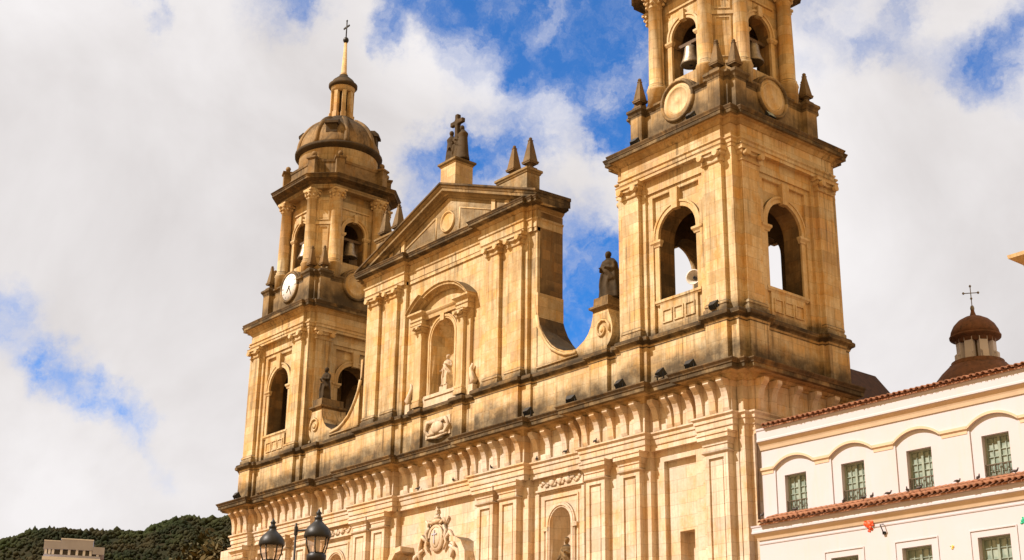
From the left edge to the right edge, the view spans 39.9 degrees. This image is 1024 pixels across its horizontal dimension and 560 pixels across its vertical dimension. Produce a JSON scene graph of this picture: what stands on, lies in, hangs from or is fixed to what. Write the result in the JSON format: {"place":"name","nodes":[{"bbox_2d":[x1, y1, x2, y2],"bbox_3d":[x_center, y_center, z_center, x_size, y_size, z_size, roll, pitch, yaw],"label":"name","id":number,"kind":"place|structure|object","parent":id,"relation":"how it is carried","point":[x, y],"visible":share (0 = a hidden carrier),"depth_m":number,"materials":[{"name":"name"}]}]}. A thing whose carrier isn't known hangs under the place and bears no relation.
{"place":"outdoors","nodes":[
{"label":"outdoors","id":0,"kind":"place"},
{"bbox_2d":[42,538,104,559],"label":"apartment block","id":1,"kind":"structure","parent":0,"point":[72,549],"depth_m":246.22,"materials":[{"name":"concrete"}]},
{"bbox_2d":[0,520,231,559],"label":"hills","id":2,"kind":"structure","parent":0,"point":[112,540],"depth_m":815.81,"materials":[{"name":"green plant"}]},
{"bbox_2d":[0,514,231,559],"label":"forest","id":3,"kind":"object","parent":2,"relation":"on","point":[148,535],"visible":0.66,"depth_m":836.44,"materials":[{"name":"green plant"}]},
{"bbox_2d":[0,0,1023,538],"label":"sky","id":4,"kind":"structure","parent":0,"point":[145,145],"materials":[{"name":"white"}]},
{"bbox_2d":[216,0,889,559],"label":"cathedral","id":5,"kind":"structure","parent":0,"point":[728,184],"depth_m":66.42,"materials":[{"name":"stone"}]},
{"bbox_2d":[232,492,240,498],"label":"floodlight","id":6,"kind":"object","parent":5,"relation":"on","point":[236,495],"visible":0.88,"depth_m":85.78,"materials":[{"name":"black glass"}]},
{"bbox_2d":[297,241,303,260],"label":"bell","id":7,"kind":"object","parent":5,"relation":"hanging from","point":[300,256],"visible":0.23,"depth_m":90.71,"materials":[{"name":"grey metal"}]},
{"bbox_2d":[318,367,330,398],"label":"statue","id":8,"kind":"object","parent":5,"relation":"on","point":[324,390],"visible":0.99,"depth_m":83.15,"materials":[{"name":"stone"}]},
{"bbox_2d":[343,238,360,259],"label":"bell","id":9,"kind":"object","parent":5,"relation":"hanging from","point":[349,253],"visible":0.97,"depth_m":90.46,"materials":[{"name":"brown metal"}]},
{"bbox_2d":[440,354,452,385],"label":"statue","id":10,"kind":"object","parent":5,"relation":"on","point":[446,376],"visible":0.99,"depth_m":73.65,"materials":[{"name":"stone"}]},
{"bbox_2d":[445,114,469,160],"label":"statue","id":11,"kind":"object","parent":5,"relation":"on","point":[457,143],"visible":0.89,"depth_m":78.26,"materials":[{"name":"stone"}]},
{"bbox_2d":[523,406,533,416],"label":"floodlight","id":12,"kind":"object","parent":5,"relation":"attached to","point":[528,411],"visible":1,"depth_m":65.94,"materials":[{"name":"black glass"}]},
{"bbox_2d":[556,537,570,559],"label":"statue","id":13,"kind":"object","parent":5,"relation":"on","point":[565,552],"visible":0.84,"depth_m":63.32,"materials":[{"name":"stone"}]},
{"bbox_2d":[565,394,576,402],"bbox_3d":[2.654,5.469,63.953,0.540,0.522,0.423,-16,-26,39],"label":"floodlight","id":14,"kind":"object","parent":5,"relation":"on","point":[569,398],"visible":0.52,"depth_m":63.86,"materials":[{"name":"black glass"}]},
{"bbox_2d":[598,251,619,298],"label":"statue","id":15,"kind":"object","parent":5,"relation":"on","point":[609,276],"visible":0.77,"depth_m":65.44,"materials":[{"name":"stone"}]},
{"bbox_2d":[614,378,626,388],"bbox_3d":[4.672,4.580,61.428,0.423,0.522,0.540,13,-23,-29],"label":"floodlight","id":16,"kind":"object","parent":5,"relation":"on","point":[619,383],"visible":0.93,"depth_m":61.30,"materials":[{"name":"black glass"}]},
{"bbox_2d":[629,137,639,145],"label":"floodlight","id":17,"kind":"object","parent":5,"relation":"attached to","point":[634,141],"visible":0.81,"depth_m":65.12,"materials":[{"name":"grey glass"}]},
{"bbox_2d":[655,367,666,379],"bbox_3d":[6.278,3.990,59.743,0.423,0.522,0.540,10,-22,-24],"label":"floodlight","id":18,"kind":"object","parent":5,"relation":"attached to","point":[661,372],"visible":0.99,"depth_m":59.60,"materials":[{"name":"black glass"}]},
{"bbox_2d":[677,38,696,69],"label":"bell","id":19,"kind":"object","parent":5,"relation":"hanging from","point":[689,61],"visible":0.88,"depth_m":66.01,"materials":[{"name":"grey metal"}]},
{"bbox_2d":[685,111,695,119],"bbox_3d":[7.930,-7.211,62.648,0.438,0.522,0.544,16,-25,-37],"label":"floodlight","id":20,"kind":"object","parent":5,"relation":"attached to","point":[690,114],"visible":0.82,"depth_m":62.53,"materials":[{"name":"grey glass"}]},
{"bbox_2d":[684,359,696,368],"bbox_3d":[7.363,3.556,58.507,0.438,0.522,0.544,16,-25,-37],"label":"floodlight","id":21,"kind":"object","parent":5,"relation":"on","point":[689,363],"visible":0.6,"depth_m":58.39,"materials":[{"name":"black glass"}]},
{"bbox_2d":[686,269,697,283],"bbox_3d":[7.992,0.093,61.262,0.700,1.010,0.582,-12,-23,31],"label":"loudspeaker","id":22,"kind":"object","parent":5,"relation":"attached to","point":[692,276],"visible":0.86,"depth_m":61.26,"materials":[{"name":"white metal"}]},
{"bbox_2d":[708,299,718,312],"bbox_3d":[8.405,1.111,58.766,0.438,0.522,0.544,16,-25,-37],"label":"floodlight","id":23,"kind":"object","parent":5,"relation":"attached to","point":[712,305],"visible":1,"depth_m":58.64,"materials":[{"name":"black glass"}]},
{"bbox_2d":[749,37,764,67],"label":"bell","id":24,"kind":"object","parent":5,"relation":"hanging from","point":[756,58],"visible":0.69,"depth_m":65.69,"materials":[{"name":"grey metal"}]},
{"bbox_2d":[765,111,775,118],"bbox_3d":[11.398,-7.207,62.522,0.543,0.522,0.433,16,-25,-37],"label":"floodlight","id":25,"kind":"object","parent":5,"relation":"attached to","point":[769,114],"visible":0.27,"depth_m":62.41,"materials":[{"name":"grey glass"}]},
{"bbox_2d":[751,361,1023,559],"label":"white building","id":26,"kind":"structure","parent":0,"point":[935,439],"depth_m":49.90,"materials":[{"name":"white paint"}]},
{"label":"plaza","id":27,"kind":"structure","parent":0,"visible":0},
{"bbox_2d":[169,528,230,559],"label":"tree","id":28,"kind":"object","parent":27,"relation":"on","point":[215,551],"visible":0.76,"depth_m":113.90,"materials":[{"name":"green plant"}]},
{"bbox_2d":[258,518,284,559],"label":"street lamp","id":29,"kind":"object","parent":27,"relation":"on","point":[271,538],"visible":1,"depth_m":23.47,"materials":[{"name":"black metal"}]},
{"bbox_2d":[293,523,305,559],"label":"slim pole","id":30,"kind":"object","parent":27,"relation":"on","point":[296,530],"visible":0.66,"depth_m":39.42,"materials":[{"name":"black metal"}]},
{"bbox_2d":[304,509,330,559],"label":"street lamp","id":31,"kind":"object","parent":27,"relation":"on","point":[317,530],"visible":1,"depth_m":21.63,"materials":[{"name":"black metal"}]},
{"bbox_2d":[937,285,1009,381],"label":"domed chapel","id":32,"kind":"structure","parent":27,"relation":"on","point":[973,337],"depth_m":66.13,"materials":[{"name":"ceramic"}]}
]}

